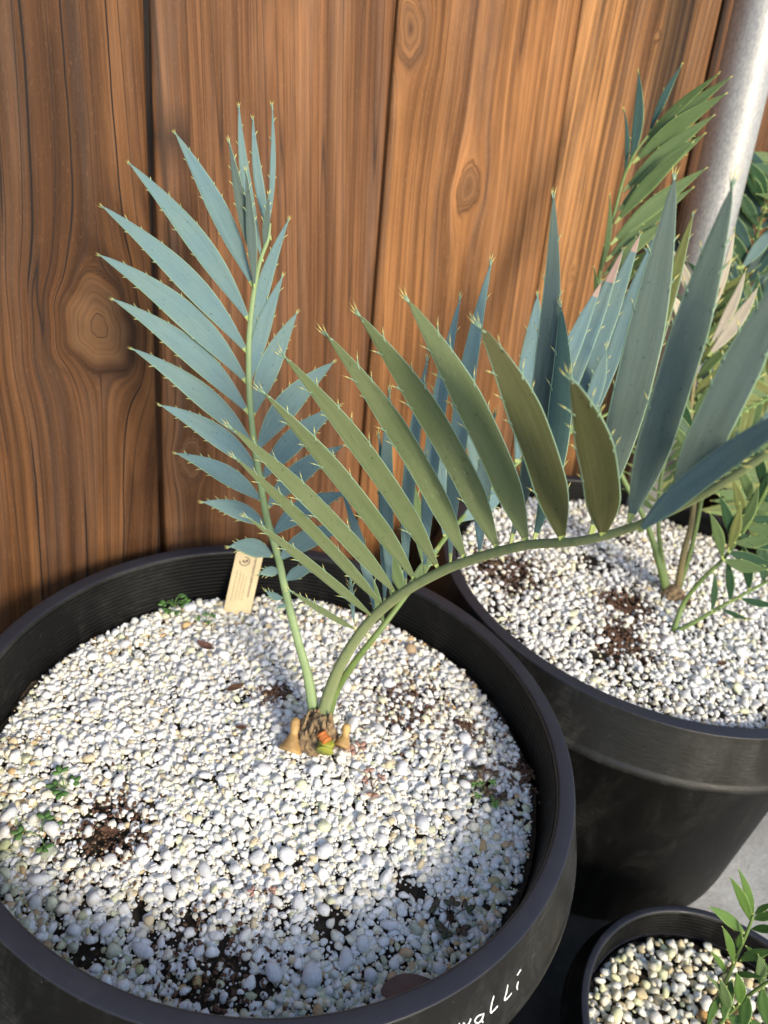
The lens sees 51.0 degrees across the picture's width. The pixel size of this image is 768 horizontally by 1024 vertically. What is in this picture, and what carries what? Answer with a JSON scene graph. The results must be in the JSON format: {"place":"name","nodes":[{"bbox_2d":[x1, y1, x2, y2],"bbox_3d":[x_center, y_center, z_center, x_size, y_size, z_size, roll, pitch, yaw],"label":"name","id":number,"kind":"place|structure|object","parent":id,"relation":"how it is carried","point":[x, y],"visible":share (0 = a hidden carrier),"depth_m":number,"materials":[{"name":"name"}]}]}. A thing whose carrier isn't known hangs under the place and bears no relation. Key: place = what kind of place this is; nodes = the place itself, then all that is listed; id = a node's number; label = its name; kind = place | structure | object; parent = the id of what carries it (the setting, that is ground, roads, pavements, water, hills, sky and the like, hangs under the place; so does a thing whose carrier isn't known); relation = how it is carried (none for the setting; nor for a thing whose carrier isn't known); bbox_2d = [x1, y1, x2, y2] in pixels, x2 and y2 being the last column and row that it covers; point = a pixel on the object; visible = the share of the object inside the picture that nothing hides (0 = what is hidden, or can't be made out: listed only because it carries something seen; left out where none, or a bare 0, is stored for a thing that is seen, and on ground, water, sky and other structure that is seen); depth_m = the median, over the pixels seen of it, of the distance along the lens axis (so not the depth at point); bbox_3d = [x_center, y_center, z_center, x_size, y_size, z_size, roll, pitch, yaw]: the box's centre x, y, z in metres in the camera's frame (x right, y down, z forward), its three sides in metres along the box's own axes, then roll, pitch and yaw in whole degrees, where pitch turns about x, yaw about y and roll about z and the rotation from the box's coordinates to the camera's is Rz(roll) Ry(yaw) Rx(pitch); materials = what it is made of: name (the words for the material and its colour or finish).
{"place":"outdoors","nodes":[
{"label":"outdoors","id":0,"kind":"place"},
{"bbox_2d":[509,913,611,1023],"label":"ground","id":1,"kind":"structure","parent":0,"point":[542,1004],"depth_m":0.77,"materials":[{"name":"grey concrete"}]},
{"bbox_2d":[0,545,576,1023],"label":"nursery pot","id":2,"kind":"object","parent":1,"relation":"on","point":[496,977],"visible":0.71,"depth_m":0.59,"materials":[{"name":"black plastic"}]},
{"bbox_2d":[0,594,535,1017],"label":"white gravel","id":3,"kind":"structure","parent":2,"relation":"in","point":[260,649],"depth_m":0.57,"materials":[{"name":"white gravel"}]},
{"bbox_2d":[11,810,62,852],"bbox_3d":[-0.227,0.212,0.534,0.031,0.007,0.027,22,32,16],"label":"weed","id":4,"kind":"object","parent":3,"relation":"on","point":[20,830],"visible":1,"depth_m":0.53,"materials":[{"name":"green plant"}]},
{"bbox_2d":[45,765,80,799],"bbox_3d":[-0.224,0.190,0.559,0.022,0.009,0.028,12,30,0],"label":"weed","id":5,"kind":"object","parent":3,"relation":"on","point":[58,794],"visible":1,"depth_m":0.56,"materials":[{"name":"green plant"}]},
{"bbox_2d":[99,826,122,834],"bbox_3d":[-0.182,0.213,0.538,0.016,0.003,0.006,12,30,0],"label":"bark chip","id":6,"kind":"object","parent":3,"relation":"on","point":[114,831],"visible":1,"depth_m":0.54,"materials":[{"name":"brown wood"}]},
{"bbox_2d":[52,762,175,914],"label":"soil crumbs","id":7,"kind":"object","parent":3,"relation":"on","point":[86,822],"visible":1,"depth_m":0.54,"materials":[{"name":"brown soil"}]},
{"bbox_2d":[158,594,190,614],"bbox_3d":[-0.194,0.084,0.743,0.028,0.010,0.032,12,30,0],"label":"weed","id":8,"kind":"object","parent":3,"relation":"on","point":[185,600],"visible":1,"depth_m":0.74,"materials":[{"name":"green plant"}]},
{"bbox_2d":[195,612,215,623],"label":"weed","id":9,"kind":"object","parent":3,"relation":"on","point":[206,614],"visible":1,"depth_m":0.73,"materials":[{"name":"green plant"}]},
{"bbox_2d":[197,640,214,648],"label":"dry leaf","id":10,"kind":"object","parent":3,"relation":"on","point":[204,644],"visible":1,"depth_m":0.70,"materials":[{"name":"brown plant"}]},
{"bbox_2d":[111,871,308,1016],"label":"soil crumbs","id":11,"kind":"object","parent":3,"relation":"on","point":[208,990],"visible":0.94,"depth_m":0.48,"materials":[{"name":"brown soil"}]},
{"bbox_2d":[226,683,244,690],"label":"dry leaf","id":12,"kind":"object","parent":3,"relation":"on","point":[235,686],"visible":1,"depth_m":0.65,"materials":[{"name":"brown plant"}]},
{"bbox_2d":[235,724,246,728],"bbox_3d":[-0.109,0.165,0.617,0.010,0.002,0.004,12,30,0],"label":"bark chip","id":13,"kind":"object","parent":3,"relation":"on","point":[242,726],"visible":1,"depth_m":0.62,"materials":[{"name":"brown wood"}]},
{"bbox_2d":[224,551,262,614],"bbox_3d":[-0.132,0.067,0.753,0.026,0.054,0.033,12,30,0],"label":"plant label","id":14,"kind":"object","parent":3,"relation":"on","point":[242,589],"visible":0.99,"depth_m":0.75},
{"bbox_2d":[247,885,276,896],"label":"weed","id":15,"kind":"object","parent":3,"relation":"on","point":[270,888],"visible":1,"depth_m":0.52,"materials":[{"name":"pink plant"}]},
{"bbox_2d":[251,676,304,708],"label":"soil crumbs","id":16,"kind":"object","parent":3,"relation":"on","point":[272,692],"visible":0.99,"depth_m":0.66,"materials":[{"name":"brown soil"}]},
{"bbox_2d":[345,740,366,755],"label":"weed","id":17,"kind":"object","parent":3,"relation":"on","point":[352,749],"visible":1,"depth_m":0.61,"materials":[{"name":"pink plant"}]},
{"bbox_2d":[362,766,385,797],"bbox_3d":[-0.008,0.199,0.590,0.018,0.009,0.026,12,30,0],"label":"weed","id":18,"kind":"object","parent":3,"relation":"on","point":[365,779],"visible":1,"depth_m":0.59,"materials":[{"name":"pink plant"}]},
{"bbox_2d":[338,661,460,756],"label":"soil crumbs","id":19,"kind":"object","parent":3,"relation":"on","point":[415,695],"visible":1,"depth_m":0.67,"materials":[{"name":"brown soil"}]},
{"bbox_2d":[381,973,430,997],"bbox_3d":[0.014,0.280,0.473,0.032,0.004,0.019,12,30,0],"label":"dry leaf","id":20,"kind":"object","parent":3,"relation":"on","point":[396,985],"visible":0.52,"depth_m":0.48,"materials":[{"name":"brown plant"}]},
{"bbox_2d":[94,102,767,756],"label":"cycad","id":21,"kind":"object","parent":3,"relation":"on","point":[554,386],"visible":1,"depth_m":0.48,"materials":[{"name":"green plant"}]},
{"bbox_2d":[429,895,475,939],"bbox_3d":[0.043,0.263,0.521,0.031,0.008,0.031,12,30,0],"label":"weed","id":22,"kind":"object","parent":3,"relation":"on","point":[442,929],"visible":1,"depth_m":0.52,"materials":[{"name":"green plant"}]},
{"bbox_2d":[438,705,514,749],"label":"soil crumbs","id":23,"kind":"object","parent":3,"relation":"on","point":[470,724],"visible":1,"depth_m":0.66,"materials":[{"name":"brown soil"}]},
{"bbox_2d":[457,762,507,801],"bbox_3d":[0.077,0.206,0.613,0.040,0.008,0.031,19,31,12],"label":"weed","id":24,"kind":"object","parent":3,"relation":"on","point":[495,773],"visible":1,"depth_m":0.61,"materials":[{"name":"green plant"}]},
{"bbox_2d":[471,778,499,808],"bbox_3d":[0.075,0.211,0.603,0.022,0.009,0.026,12,30,0],"label":"weed","id":25,"kind":"object","parent":3,"relation":"on","point":[494,803],"visible":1,"depth_m":0.61,"materials":[{"name":"green plant"}]},
{"bbox_2d":[493,751,539,803],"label":"soil crumbs","id":26,"kind":"object","parent":3,"relation":"on","point":[524,771],"visible":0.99,"depth_m":0.63,"materials":[{"name":"brown soil"}]},
{"bbox_2d":[423,475,767,920],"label":"nursery pot","id":27,"kind":"object","parent":1,"relation":"on","point":[671,810],"visible":0.3,"depth_m":0.73,"materials":[{"name":"black plastic"}]},
{"bbox_2d":[455,497,767,727],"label":"white gravel","id":28,"kind":"structure","parent":27,"relation":"in","point":[701,683],"depth_m":0.80,"materials":[{"name":"white gravel"}]},
{"bbox_2d":[462,536,568,610],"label":"soil crumbs","id":29,"kind":"object","parent":28,"relation":"on","point":[491,562],"visible":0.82,"depth_m":0.84,"materials":[{"name":"brown soil"}]},
{"bbox_2d":[562,612,672,676],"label":"soil crumbs","id":30,"kind":"object","parent":28,"relation":"on","point":[618,639],"visible":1,"depth_m":0.76,"materials":[{"name":"brown soil"}]},
{"bbox_2d":[574,580,666,638],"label":"soil crumbs","id":31,"kind":"object","parent":28,"relation":"on","point":[628,608],"visible":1,"depth_m":0.81,"materials":[{"name":"brown soil"}]},
{"bbox_2d":[593,62,758,601],"bbox_3d":[0.274,-0.158,0.789,0.211,0.481,0.122,19,31,13],"label":"cycad","id":32,"kind":"object","parent":28,"relation":"on","point":[671,134],"visible":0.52,"depth_m":0.74,"materials":[{"name":"green plant"}]},
{"bbox_2d":[671,452,767,633],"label":"cycad seedling","id":33,"kind":"object","parent":28,"relation":"on","point":[746,563],"visible":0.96,"depth_m":0.75,"materials":[{"name":"green plant"}]},
{"bbox_2d":[716,660,726,664],"bbox_3d":[0.317,0.141,0.755,0.011,0.002,0.007,12,30,0],"label":"bark chip","id":34,"kind":"object","parent":28,"relation":"on","point":[720,662],"visible":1,"depth_m":0.76,"materials":[{"name":"brown wood"}]},
{"bbox_2d":[560,905,767,1023],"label":"nursery pot","id":35,"kind":"object","parent":1,"relation":"on","point":[602,945],"visible":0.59,"depth_m":0.69,"materials":[{"name":"black plastic"}]},
{"bbox_2d":[589,937,767,1023],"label":"white gravel","id":36,"kind":"structure","parent":35,"relation":"in","point":[653,966],"depth_m":0.67,"materials":[{"name":"white gravel"}]},
{"bbox_2d":[706,868,767,1023],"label":"cycad seedling","id":37,"kind":"object","parent":36,"relation":"on","point":[724,998],"visible":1,"depth_m":0.58,"materials":[{"name":"green plant"}]},
{"bbox_2d":[625,0,767,515],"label":"metal post","id":38,"kind":"object","parent":1,"relation":"on","point":[731,131],"visible":0.29,"depth_m":0.84,"materials":[{"name":"metal"}]},
{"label":"concrete kerb","id":39,"kind":"structure","parent":1,"relation":"on","visible":0},
{"bbox_2d":[0,0,767,634],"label":"wooden fence","id":40,"kind":"object","parent":39,"relation":"on","point":[430,154],"visible":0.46,"depth_m":0.73,"materials":[{"name":"brown wood"}]},
{"bbox_2d":[687,812,767,938],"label":"pavement","id":41,"kind":"structure","parent":0,"point":[750,860],"depth_m":0.90,"materials":[{"name":"concrete"}]},
{"bbox_2d":[696,449,767,536],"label":"nursery pot","id":42,"kind":"object","parent":41,"relation":"on","point":[707,502],"visible":0.06,"depth_m":1.10,"materials":[{"name":"black plastic"}]},
{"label":"potting soil","id":43,"kind":"object","parent":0,"visible":0},
{"bbox_2d":[643,151,767,535],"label":"cycad","id":44,"kind":"object","parent":43,"relation":"on","point":[753,202],"visible":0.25,"depth_m":0.94,"materials":[{"name":"green plant"}]}
]}

